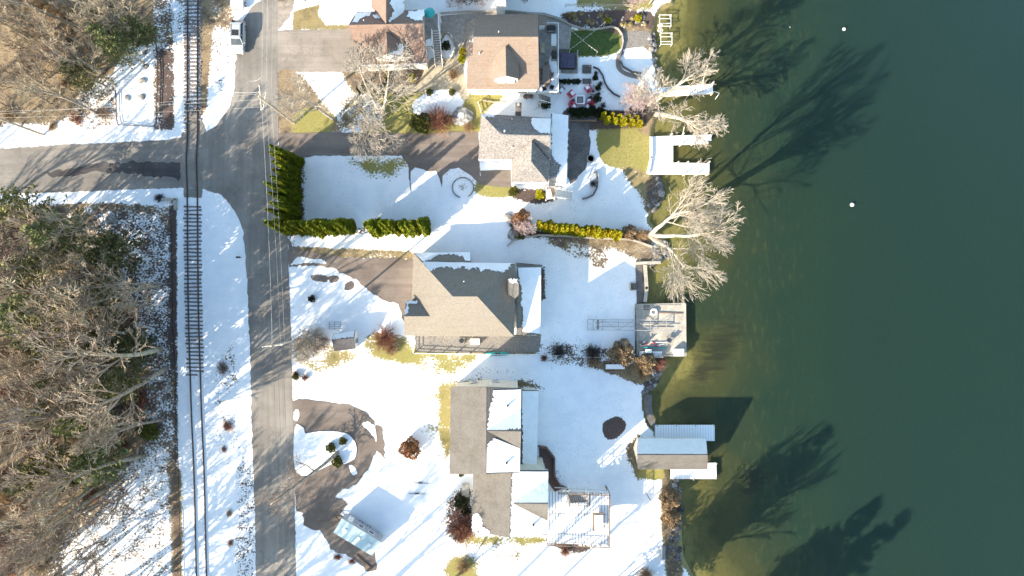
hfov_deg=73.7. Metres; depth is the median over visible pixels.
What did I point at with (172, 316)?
fence
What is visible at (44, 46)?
bare tree
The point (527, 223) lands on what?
ornamental tree
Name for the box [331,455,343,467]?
leafy shrub
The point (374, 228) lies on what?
arborvitae
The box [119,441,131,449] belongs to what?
twig shrub
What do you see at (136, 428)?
twig shrub
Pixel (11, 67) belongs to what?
bare tree
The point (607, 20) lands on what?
leafy shrub
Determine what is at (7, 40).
bare tree
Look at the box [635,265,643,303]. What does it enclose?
seawall path
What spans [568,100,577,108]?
lounge chair
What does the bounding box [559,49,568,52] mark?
path
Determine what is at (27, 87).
bare tree
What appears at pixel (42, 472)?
bare tree
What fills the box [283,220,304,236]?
arborvitae
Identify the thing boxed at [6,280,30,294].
twig shrub
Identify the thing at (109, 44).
pine tree
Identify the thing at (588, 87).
lounge chair
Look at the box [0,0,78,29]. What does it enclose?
bare tree
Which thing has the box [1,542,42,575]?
bare tree
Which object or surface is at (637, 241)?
garden wall
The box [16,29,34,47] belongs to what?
twig shrub
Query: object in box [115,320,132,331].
twig shrub
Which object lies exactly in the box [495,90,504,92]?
window
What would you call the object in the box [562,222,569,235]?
golden arborvitae
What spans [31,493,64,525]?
bare tree
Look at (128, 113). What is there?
overhead wire
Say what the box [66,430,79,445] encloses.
twig shrub
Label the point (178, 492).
fence
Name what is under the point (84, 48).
twig shrub
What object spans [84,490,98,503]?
twig shrub
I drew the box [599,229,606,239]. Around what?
golden arborvitae
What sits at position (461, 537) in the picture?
twig shrub
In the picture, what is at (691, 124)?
bare tree
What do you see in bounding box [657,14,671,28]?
lift
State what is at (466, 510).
leafy shrub
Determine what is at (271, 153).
arborvitae
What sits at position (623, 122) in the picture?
golden arborvitae
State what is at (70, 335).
bare tree
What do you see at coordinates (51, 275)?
bare tree
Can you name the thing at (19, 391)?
bare tree
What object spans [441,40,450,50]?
leafy shrub
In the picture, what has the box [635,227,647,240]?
twig shrub
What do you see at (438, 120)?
twig shrub
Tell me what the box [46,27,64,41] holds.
twig shrub
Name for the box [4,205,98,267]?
bare tree
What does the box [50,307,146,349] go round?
bare tree
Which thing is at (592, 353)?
twig shrub
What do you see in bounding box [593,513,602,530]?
patio table
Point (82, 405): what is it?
bare tree
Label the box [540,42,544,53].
planter bench
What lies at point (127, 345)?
pine tree
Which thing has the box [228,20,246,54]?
parked car
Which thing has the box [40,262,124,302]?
bare tree
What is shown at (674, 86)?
bare tree
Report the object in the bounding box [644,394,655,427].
path
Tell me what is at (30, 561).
bare tree
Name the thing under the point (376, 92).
leafy shrub
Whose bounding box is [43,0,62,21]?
twig shrub
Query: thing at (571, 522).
deck
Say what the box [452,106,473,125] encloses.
boulder
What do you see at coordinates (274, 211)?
arborvitae
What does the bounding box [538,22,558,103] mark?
deck
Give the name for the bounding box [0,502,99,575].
bare tree
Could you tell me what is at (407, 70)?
twig shrub
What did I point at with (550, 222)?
golden arborvitae
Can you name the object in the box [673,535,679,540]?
boulder
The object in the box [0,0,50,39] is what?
bare tree
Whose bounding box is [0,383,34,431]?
bare tree
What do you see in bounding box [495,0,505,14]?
white roof building
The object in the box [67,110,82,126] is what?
twig shrub
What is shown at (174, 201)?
culvert
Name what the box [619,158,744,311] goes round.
bare tree
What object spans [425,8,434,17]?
parasol
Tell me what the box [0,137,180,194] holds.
side road
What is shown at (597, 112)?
leafy shrub
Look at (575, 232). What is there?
golden arborvitae
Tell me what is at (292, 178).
arborvitae
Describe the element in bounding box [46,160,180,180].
road patch
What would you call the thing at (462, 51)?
leafy shrub
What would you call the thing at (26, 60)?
bare tree
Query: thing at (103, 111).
twig shrub
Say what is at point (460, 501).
leafy shrub
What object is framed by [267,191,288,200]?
arborvitae
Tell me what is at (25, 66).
bare tree
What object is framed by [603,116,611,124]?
golden arborvitae
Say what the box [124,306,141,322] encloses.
twig shrub
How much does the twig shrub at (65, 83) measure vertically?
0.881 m
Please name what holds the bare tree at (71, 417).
on the ground
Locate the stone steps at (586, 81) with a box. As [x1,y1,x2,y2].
[582,79,590,83]
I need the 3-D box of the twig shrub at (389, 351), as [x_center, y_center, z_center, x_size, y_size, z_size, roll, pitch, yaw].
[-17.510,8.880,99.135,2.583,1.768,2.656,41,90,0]
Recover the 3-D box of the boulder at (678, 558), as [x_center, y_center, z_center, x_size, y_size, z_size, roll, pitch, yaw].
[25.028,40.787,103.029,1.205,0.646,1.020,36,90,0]
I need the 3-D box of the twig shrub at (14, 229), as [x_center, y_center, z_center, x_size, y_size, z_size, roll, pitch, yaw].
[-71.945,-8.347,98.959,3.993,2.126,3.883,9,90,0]
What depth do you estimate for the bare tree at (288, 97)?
90.10 m
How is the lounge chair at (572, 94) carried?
on the ground
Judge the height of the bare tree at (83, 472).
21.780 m
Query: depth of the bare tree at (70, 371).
84.88 m
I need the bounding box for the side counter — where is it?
[551,34,556,46]
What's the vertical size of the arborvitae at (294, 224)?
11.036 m
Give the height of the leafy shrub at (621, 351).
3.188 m
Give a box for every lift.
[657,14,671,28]
[657,28,672,46]
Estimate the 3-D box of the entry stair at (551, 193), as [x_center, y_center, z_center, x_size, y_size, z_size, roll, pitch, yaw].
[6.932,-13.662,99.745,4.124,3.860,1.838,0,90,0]
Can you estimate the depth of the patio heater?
101.57 m
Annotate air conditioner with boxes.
[459,337,464,343]
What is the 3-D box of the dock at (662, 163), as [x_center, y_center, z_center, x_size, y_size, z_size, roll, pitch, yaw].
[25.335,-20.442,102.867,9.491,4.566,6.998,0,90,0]
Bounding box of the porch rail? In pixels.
[516,262,541,266]
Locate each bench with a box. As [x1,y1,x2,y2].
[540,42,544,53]
[591,173,598,179]
[639,351,661,355]
[661,546,664,560]
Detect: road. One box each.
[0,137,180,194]
[198,0,295,575]
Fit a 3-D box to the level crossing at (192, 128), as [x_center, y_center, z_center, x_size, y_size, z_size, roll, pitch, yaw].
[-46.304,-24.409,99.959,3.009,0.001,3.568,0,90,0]
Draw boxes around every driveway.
[277,0,293,30]
[277,29,367,72]
[278,131,482,189]
[287,238,412,320]
[292,399,384,571]
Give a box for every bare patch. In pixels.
[311,275,327,281]
[328,275,338,282]
[344,281,353,289]
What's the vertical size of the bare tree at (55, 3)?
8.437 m
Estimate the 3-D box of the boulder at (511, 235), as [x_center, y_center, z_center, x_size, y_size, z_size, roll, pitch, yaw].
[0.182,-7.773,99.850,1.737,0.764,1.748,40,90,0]
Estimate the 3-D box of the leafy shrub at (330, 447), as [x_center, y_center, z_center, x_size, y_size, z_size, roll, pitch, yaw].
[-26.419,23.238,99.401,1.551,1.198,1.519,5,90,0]
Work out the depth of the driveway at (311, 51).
99.97 m
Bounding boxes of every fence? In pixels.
[115,35,158,126]
[170,210,176,421]
[176,421,180,575]
[412,336,539,354]
[551,354,635,357]
[565,3,632,6]
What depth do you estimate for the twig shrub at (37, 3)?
99.25 m
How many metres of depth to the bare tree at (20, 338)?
85.28 m
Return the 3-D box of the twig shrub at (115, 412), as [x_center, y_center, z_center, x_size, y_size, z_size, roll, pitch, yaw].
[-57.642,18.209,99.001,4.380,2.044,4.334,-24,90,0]
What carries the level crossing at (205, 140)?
on the road at (238, 162)
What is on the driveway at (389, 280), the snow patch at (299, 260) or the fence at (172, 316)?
the snow patch at (299, 260)
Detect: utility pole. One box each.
[0,118,44,135]
[257,85,293,123]
[262,338,299,346]
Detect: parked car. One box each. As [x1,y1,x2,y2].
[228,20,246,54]
[230,0,245,9]
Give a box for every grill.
[547,25,555,32]
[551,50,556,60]
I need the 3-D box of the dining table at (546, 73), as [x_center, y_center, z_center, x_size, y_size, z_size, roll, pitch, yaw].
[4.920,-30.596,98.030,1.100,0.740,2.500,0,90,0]
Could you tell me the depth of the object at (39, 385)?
87.51 m
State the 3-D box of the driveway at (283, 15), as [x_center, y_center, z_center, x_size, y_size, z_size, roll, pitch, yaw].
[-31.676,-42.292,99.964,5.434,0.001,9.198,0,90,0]
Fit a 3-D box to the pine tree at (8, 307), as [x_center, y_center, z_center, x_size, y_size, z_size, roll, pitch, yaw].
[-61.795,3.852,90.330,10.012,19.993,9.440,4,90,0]
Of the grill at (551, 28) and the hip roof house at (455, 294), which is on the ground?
the hip roof house at (455, 294)
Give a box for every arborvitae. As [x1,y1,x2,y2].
[263,181,284,193]
[263,219,288,236]
[265,207,289,216]
[267,150,282,162]
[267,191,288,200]
[268,144,295,156]
[269,201,283,210]
[272,167,283,177]
[272,177,301,191]
[272,217,298,235]
[273,152,301,168]
[273,203,302,215]
[274,161,302,176]
[274,195,300,207]
[277,171,301,185]
[277,213,301,220]
[278,187,303,200]
[282,151,305,166]
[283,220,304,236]
[287,220,311,236]
[299,219,316,237]
[306,218,326,239]
[312,219,330,236]
[319,220,339,236]
[330,217,347,236]
[334,217,356,234]
[363,218,374,237]
[366,217,383,238]
[377,221,390,235]
[380,219,393,234]
[387,219,401,236]
[397,217,407,238]
[404,219,415,238]
[408,219,421,236]
[416,216,431,236]
[536,220,542,230]
[542,221,548,232]
[547,219,554,233]
[552,222,558,235]
[558,222,564,235]
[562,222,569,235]
[568,224,574,234]
[572,223,579,237]
[578,226,584,238]
[583,225,590,237]
[589,224,595,236]
[594,225,601,238]
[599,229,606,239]
[600,111,606,119]
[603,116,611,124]
[604,227,611,237]
[609,112,614,119]
[609,229,616,238]
[612,117,618,124]
[613,229,622,241]
[616,113,622,121]
[619,117,627,126]
[628,118,635,127]
[635,120,643,128]
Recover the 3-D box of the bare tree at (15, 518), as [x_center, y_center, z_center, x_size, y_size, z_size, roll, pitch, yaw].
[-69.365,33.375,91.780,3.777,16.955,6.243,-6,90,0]
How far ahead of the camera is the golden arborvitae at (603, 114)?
100.82 m
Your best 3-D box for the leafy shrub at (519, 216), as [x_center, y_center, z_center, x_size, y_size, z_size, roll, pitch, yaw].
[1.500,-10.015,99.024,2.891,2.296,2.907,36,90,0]
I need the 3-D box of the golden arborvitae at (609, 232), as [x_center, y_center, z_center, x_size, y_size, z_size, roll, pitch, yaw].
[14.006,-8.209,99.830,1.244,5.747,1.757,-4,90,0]
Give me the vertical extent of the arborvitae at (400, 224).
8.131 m
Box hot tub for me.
[559,50,577,73]
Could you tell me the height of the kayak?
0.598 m
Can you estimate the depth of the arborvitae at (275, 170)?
93.23 m
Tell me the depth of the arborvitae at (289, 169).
95.05 m
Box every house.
[404,252,540,336]
[450,379,547,537]
[466,14,546,95]
[478,103,568,187]
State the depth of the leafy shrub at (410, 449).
98.41 m
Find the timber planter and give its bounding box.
[569,114,596,121]
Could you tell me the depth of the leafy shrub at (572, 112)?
100.68 m
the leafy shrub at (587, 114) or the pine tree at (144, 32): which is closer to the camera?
the pine tree at (144, 32)
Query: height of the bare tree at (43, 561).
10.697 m
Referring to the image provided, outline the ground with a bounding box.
[0,0,692,575]
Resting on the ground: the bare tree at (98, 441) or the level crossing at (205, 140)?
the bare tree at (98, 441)
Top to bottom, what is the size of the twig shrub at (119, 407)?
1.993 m
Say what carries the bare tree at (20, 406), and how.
on the ground
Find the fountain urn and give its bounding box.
[587,154,594,162]
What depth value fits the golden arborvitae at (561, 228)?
98.11 m
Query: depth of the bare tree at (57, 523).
82.32 m
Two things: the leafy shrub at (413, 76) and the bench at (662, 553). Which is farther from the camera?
the bench at (662, 553)
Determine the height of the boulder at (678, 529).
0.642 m
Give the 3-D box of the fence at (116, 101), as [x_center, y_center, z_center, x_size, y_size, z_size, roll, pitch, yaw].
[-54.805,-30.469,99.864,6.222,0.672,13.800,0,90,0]
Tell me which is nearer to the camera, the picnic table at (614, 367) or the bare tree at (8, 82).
the bare tree at (8, 82)
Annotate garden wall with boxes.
[440,10,623,49]
[440,31,454,60]
[452,177,473,197]
[461,19,473,46]
[481,99,506,102]
[507,234,652,247]
[538,445,568,489]
[582,171,598,199]
[593,66,619,97]
[619,50,641,73]
[635,261,660,264]
[643,265,647,301]
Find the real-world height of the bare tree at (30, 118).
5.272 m
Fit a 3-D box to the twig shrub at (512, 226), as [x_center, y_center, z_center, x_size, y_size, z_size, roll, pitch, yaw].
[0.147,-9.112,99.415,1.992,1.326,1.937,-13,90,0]
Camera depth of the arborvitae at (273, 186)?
92.06 m
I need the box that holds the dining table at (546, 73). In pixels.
[543,65,549,83]
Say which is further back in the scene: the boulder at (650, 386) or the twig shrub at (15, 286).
the boulder at (650, 386)
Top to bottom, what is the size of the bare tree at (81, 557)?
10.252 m
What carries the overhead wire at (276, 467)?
attached to the utility pole at (290, 341)
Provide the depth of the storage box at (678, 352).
101.72 m
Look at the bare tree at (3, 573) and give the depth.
93.08 m
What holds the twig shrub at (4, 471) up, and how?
on the ground
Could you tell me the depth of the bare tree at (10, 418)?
81.74 m
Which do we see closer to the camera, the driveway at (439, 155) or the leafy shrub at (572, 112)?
the driveway at (439, 155)
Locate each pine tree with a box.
[0,180,64,229]
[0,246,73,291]
[0,286,81,350]
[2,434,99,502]
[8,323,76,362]
[20,194,109,267]
[21,390,79,431]
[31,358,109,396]
[48,397,113,446]
[55,55,106,99]
[57,270,134,324]
[59,311,133,363]
[60,435,130,492]
[75,228,145,279]
[84,357,155,405]
[85,20,136,63]
[91,26,144,70]
[106,328,158,366]
[119,13,163,50]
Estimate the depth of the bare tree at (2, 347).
94.98 m
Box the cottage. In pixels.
[348,0,427,70]
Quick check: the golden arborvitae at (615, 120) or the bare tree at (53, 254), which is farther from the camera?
the golden arborvitae at (615, 120)
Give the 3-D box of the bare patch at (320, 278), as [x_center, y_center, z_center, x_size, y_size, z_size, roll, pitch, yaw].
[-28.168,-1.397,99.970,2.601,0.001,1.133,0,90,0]
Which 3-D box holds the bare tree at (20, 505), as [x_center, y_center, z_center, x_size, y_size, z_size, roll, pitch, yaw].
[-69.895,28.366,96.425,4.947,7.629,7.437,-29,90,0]
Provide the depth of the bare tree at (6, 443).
90.95 m
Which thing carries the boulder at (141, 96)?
on the ground
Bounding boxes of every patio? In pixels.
[415,335,539,352]
[480,170,510,187]
[567,121,590,183]
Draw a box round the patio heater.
[590,89,595,94]
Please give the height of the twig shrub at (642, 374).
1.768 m
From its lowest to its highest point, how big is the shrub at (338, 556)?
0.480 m
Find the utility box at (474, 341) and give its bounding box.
[470,339,479,344]
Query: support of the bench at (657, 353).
on the pier
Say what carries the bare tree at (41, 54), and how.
on the ground
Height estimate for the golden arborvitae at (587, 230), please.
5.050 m
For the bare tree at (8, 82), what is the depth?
92.38 m
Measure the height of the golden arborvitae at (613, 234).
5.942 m
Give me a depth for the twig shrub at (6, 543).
99.25 m
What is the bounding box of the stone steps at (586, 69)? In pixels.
[582,65,591,73]
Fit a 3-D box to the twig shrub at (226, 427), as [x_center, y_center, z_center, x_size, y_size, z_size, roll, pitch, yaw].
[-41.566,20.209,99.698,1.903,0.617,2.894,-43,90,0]
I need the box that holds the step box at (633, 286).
[630,283,636,290]
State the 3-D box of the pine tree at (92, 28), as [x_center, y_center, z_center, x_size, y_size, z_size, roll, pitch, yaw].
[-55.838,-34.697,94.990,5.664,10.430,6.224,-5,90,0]
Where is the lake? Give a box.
[644,0,1023,575]
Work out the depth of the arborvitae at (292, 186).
94.56 m
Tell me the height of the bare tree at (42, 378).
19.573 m
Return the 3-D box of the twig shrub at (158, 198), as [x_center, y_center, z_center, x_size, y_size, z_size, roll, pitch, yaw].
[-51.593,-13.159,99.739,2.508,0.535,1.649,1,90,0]
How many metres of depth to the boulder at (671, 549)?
102.80 m
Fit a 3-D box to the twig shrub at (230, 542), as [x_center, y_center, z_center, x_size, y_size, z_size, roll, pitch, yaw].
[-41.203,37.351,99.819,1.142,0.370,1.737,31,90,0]
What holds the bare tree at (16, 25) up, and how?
on the ground
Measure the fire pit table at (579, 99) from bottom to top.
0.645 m
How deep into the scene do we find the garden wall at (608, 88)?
102.39 m
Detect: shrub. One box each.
[0,106,16,120]
[0,271,10,294]
[0,289,13,302]
[0,386,12,399]
[0,424,13,449]
[0,465,10,480]
[0,486,20,512]
[0,531,13,553]
[0,557,21,575]
[4,224,21,241]
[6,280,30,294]
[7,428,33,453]
[12,421,40,442]
[15,498,30,515]
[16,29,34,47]
[22,498,50,521]
[22,558,53,575]
[26,541,47,565]
[29,0,48,13]
[35,533,62,551]
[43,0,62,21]
[43,426,63,442]
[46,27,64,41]
[47,121,56,131]
[49,37,68,54]
[56,3,77,24]
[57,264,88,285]
[59,23,72,37]
[60,78,70,89]
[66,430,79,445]
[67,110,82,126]
[76,495,86,506]
[78,0,100,20]
[82,42,91,52]
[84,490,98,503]
[94,105,113,121]
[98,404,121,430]
[99,14,116,29]
[104,299,129,318]
[104,402,127,424]
[109,399,129,416]
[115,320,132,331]
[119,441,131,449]
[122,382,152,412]
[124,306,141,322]
[124,408,139,421]
[131,420,141,431]
[138,419,161,440]
[153,193,163,202]
[217,361,227,374]
[221,420,234,434]
[225,509,232,516]
[226,538,233,546]
[291,373,298,380]
[301,373,310,380]
[308,295,314,301]
[312,331,328,353]
[325,442,335,452]
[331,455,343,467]
[333,554,342,560]
[339,437,347,444]
[347,558,356,564]
[356,84,365,93]
[372,323,399,352]
[373,85,384,95]
[383,72,391,80]
[384,343,399,358]
[398,69,409,78]
[398,435,421,460]
[407,73,415,81]
[409,112,432,135]
[422,102,456,138]
[426,88,433,95]
[440,509,479,546]
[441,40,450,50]
[447,67,462,79]
[448,88,455,96]
[454,494,468,509]
[454,529,469,544]
[455,559,470,575]
[457,54,465,63]
[458,47,465,54]
[461,506,471,514]
[463,121,474,133]
[507,222,516,229]
[508,186,518,196]
[510,208,531,226]
[514,229,526,239]
[535,189,545,199]
[540,354,547,362]
[541,100,550,108]
[550,342,568,360]
[559,547,570,556]
[568,107,577,116]
[574,110,580,118]
[578,106,586,116]
[584,109,591,117]
[584,343,604,364]
[585,354,598,368]
[587,105,595,114]
[592,108,600,117]
[594,94,601,101]
[605,17,611,23]
[606,338,634,366]
[622,224,636,240]
[634,14,641,22]
[634,352,656,375]
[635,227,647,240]
[636,370,649,381]
[637,566,653,575]
[652,354,669,372]
[658,489,681,511]
[659,508,680,529]
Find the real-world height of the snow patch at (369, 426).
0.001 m
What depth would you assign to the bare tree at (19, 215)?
91.22 m
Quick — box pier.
[636,303,686,355]
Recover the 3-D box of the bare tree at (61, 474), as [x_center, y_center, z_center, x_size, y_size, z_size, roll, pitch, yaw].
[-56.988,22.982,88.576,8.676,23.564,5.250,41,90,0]
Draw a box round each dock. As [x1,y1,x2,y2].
[649,129,710,175]
[653,66,719,98]
[655,424,714,440]
[670,462,716,479]
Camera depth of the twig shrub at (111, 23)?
99.42 m
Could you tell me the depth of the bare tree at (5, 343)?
90.81 m
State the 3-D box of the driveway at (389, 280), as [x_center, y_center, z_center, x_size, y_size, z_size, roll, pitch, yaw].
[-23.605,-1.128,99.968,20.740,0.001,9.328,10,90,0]
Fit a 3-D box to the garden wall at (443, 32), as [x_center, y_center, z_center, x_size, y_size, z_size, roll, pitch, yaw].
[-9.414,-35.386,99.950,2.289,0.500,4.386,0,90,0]
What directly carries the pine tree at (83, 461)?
on the ground
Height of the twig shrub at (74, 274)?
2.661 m
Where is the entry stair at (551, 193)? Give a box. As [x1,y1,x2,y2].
[545,186,572,201]
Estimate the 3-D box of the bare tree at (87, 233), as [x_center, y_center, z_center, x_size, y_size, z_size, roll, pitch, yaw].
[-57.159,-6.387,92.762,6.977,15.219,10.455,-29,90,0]
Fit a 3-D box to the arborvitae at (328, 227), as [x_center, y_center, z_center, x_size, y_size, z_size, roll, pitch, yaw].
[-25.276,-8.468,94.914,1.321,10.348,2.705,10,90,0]
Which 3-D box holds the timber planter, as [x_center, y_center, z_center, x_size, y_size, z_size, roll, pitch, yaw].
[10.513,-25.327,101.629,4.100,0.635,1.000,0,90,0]
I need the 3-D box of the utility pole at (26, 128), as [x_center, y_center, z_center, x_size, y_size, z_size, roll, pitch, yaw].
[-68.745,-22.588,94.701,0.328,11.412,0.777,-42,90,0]
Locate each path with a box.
[392,57,466,100]
[441,12,571,66]
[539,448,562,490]
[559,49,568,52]
[616,31,651,78]
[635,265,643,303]
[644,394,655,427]
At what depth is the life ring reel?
102.19 m
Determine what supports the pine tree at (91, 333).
on the ground
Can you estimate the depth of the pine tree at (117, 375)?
90.91 m
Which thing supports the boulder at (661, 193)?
on the ground
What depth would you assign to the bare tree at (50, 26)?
92.01 m
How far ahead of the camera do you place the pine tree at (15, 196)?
90.41 m
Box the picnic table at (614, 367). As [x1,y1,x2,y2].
[605,361,624,372]
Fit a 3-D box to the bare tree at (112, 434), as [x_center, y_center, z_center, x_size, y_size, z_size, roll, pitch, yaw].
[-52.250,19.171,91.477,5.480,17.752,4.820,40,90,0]
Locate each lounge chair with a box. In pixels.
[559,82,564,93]
[566,89,575,98]
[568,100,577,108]
[584,84,592,93]
[584,100,594,107]
[587,97,595,103]
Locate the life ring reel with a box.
[650,308,657,315]
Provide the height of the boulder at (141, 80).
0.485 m
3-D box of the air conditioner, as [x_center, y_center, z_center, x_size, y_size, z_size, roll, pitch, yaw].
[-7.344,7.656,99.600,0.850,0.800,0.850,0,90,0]
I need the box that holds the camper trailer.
[333,513,382,555]
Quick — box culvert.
[161,198,177,209]
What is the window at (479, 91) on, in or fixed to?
in the tan house at (502, 55)
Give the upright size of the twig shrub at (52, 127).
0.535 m
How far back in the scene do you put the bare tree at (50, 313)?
84.29 m
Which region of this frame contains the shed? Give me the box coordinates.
[332,331,357,350]
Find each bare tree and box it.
[0,0,45,42]
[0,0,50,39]
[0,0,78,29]
[0,11,31,41]
[0,26,22,50]
[0,26,40,56]
[0,40,50,89]
[0,58,26,103]
[0,71,52,104]
[0,91,30,120]
[0,222,29,253]
[0,224,36,281]
[0,242,74,289]
[0,253,72,324]
[0,310,81,349]
[0,328,18,355]
[0,332,12,377]
[0,343,60,395]
[0,344,56,388]
[0,350,15,370]
[0,366,91,426]
[0,371,110,463]
[0,379,42,412]
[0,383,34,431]
[0,386,102,473]
[0,421,48,463]
[0,447,129,519]
[0,464,28,516]
[0,474,107,551]
[0,487,108,564]
[0,499,26,506]
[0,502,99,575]
[0,506,38,529]
[0,531,79,575]
[0,548,62,575]
[1,337,53,381]
[1,398,33,418]
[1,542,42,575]
[2,519,72,567]
[3,216,58,244]
[3,297,55,351]
[4,49,59,104]
[4,202,54,222]
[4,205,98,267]
[5,304,133,378]
[6,76,97,113]
[7,454,144,526]
[8,267,66,284]
[10,52,64,96]
[16,102,57,126]
[17,287,116,343]
[18,40,63,77]
[19,15,64,47]
[21,346,141,419]
[22,0,80,42]
[22,38,90,84]
[22,358,115,425]
[23,313,163,404]
[24,422,69,459]
[27,278,131,337]
[29,37,64,57]
[29,243,78,284]
[31,201,128,273]
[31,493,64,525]
[34,0,84,23]
[34,532,110,575]
[36,261,78,323]
[37,36,105,81]
[38,18,89,57]
[39,479,91,530]
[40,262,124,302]
[42,259,161,327]
[47,274,145,337]
[50,83,85,122]
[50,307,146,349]
[52,359,143,455]
[52,366,168,436]
[53,35,115,85]
[59,0,106,19]
[59,380,123,414]
[61,480,136,532]
[66,6,100,45]
[67,410,165,463]
[69,0,137,43]
[69,0,145,36]
[74,15,134,65]
[74,420,144,455]
[252,451,338,517]
[270,70,335,128]
[276,0,305,9]
[288,323,332,365]
[340,40,425,140]
[345,116,408,162]
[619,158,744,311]
[630,47,719,121]
[652,99,728,150]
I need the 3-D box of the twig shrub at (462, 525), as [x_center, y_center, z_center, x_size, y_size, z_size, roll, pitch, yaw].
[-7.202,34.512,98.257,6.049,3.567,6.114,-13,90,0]
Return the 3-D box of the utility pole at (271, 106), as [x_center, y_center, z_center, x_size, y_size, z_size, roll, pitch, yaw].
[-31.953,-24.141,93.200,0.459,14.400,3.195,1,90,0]
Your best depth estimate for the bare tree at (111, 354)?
79.36 m
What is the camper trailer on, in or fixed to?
on the driveway at (322, 507)
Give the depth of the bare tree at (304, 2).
95.78 m
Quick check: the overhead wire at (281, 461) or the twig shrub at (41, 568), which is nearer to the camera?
the overhead wire at (281, 461)
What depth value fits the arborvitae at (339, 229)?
95.28 m
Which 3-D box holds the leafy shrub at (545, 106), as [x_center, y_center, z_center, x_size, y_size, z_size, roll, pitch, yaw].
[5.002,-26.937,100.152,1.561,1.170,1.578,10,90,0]
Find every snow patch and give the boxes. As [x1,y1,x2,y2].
[291,256,325,264]
[294,409,298,420]
[349,465,356,474]
[363,421,376,440]
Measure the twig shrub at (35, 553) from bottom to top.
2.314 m
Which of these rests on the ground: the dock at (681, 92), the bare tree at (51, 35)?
the bare tree at (51, 35)
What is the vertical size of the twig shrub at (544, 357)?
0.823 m
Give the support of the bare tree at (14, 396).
on the ground
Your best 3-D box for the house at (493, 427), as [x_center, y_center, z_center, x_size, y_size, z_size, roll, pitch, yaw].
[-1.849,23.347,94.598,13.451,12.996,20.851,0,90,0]
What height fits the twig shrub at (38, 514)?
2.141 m
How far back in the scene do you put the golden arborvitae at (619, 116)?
101.27 m
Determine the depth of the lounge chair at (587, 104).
101.47 m
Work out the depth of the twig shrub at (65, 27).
99.55 m
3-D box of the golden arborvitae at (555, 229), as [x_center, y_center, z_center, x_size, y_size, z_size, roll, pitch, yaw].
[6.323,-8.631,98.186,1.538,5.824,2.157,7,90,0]
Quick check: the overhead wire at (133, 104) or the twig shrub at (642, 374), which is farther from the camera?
the twig shrub at (642, 374)
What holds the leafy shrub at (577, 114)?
on the ground
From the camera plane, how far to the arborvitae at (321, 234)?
95.27 m
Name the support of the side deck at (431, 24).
on the ground
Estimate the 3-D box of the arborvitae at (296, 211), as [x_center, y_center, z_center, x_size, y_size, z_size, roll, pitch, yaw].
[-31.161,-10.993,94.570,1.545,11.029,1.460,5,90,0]
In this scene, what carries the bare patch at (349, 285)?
on the ground
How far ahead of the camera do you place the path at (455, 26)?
99.97 m
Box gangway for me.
[587,319,672,330]
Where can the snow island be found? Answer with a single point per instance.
(309, 446)
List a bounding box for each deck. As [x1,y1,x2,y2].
[425,11,442,66]
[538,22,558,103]
[546,486,609,547]
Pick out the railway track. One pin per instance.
(197, 206)
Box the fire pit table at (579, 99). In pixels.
[575,95,584,104]
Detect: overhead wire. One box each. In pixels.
[5,94,251,113]
[9,107,254,117]
[24,99,259,110]
[261,101,271,322]
[265,99,280,344]
[271,108,284,344]
[273,363,278,570]
[277,356,284,575]
[282,347,290,575]
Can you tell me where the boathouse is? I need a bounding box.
[633,437,707,468]
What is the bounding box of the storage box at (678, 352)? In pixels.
[673,349,683,355]
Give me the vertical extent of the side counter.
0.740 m
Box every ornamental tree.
[446,0,468,9]
[469,0,486,7]
[511,213,535,237]
[619,0,647,9]
[620,81,661,119]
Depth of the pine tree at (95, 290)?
90.74 m
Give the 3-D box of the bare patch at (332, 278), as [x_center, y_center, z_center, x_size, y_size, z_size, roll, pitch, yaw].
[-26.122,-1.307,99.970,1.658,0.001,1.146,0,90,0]
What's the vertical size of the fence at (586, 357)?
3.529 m
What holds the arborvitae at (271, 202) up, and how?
on the ground
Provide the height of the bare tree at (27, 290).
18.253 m
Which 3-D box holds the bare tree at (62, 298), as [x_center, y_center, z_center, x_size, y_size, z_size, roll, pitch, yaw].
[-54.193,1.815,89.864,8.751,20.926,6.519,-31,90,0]
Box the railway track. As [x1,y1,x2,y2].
[183,0,206,575]
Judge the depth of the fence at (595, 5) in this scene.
101.67 m
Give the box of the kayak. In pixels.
[485,352,510,355]
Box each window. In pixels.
[478,90,488,92]
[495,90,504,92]
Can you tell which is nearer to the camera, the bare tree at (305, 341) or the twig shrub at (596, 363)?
the bare tree at (305, 341)
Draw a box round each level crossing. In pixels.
[180,129,213,188]
[183,188,201,197]
[185,109,205,132]
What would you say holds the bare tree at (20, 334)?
on the ground
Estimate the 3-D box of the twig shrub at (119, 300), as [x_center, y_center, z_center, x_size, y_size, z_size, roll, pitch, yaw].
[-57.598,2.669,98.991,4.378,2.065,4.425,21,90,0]
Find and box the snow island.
[293,424,356,475]
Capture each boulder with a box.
[105,214,115,224]
[124,95,129,101]
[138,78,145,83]
[138,94,144,99]
[164,385,170,391]
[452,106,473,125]
[503,213,511,220]
[508,229,516,239]
[643,381,649,386]
[648,383,653,390]
[652,205,657,210]
[656,185,662,191]
[658,190,664,196]
[668,545,674,552]
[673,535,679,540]
[674,526,681,531]
[675,554,681,561]
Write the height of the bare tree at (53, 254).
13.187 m
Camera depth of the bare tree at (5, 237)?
91.02 m
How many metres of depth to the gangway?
101.70 m
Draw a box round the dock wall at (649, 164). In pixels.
[647,137,651,173]

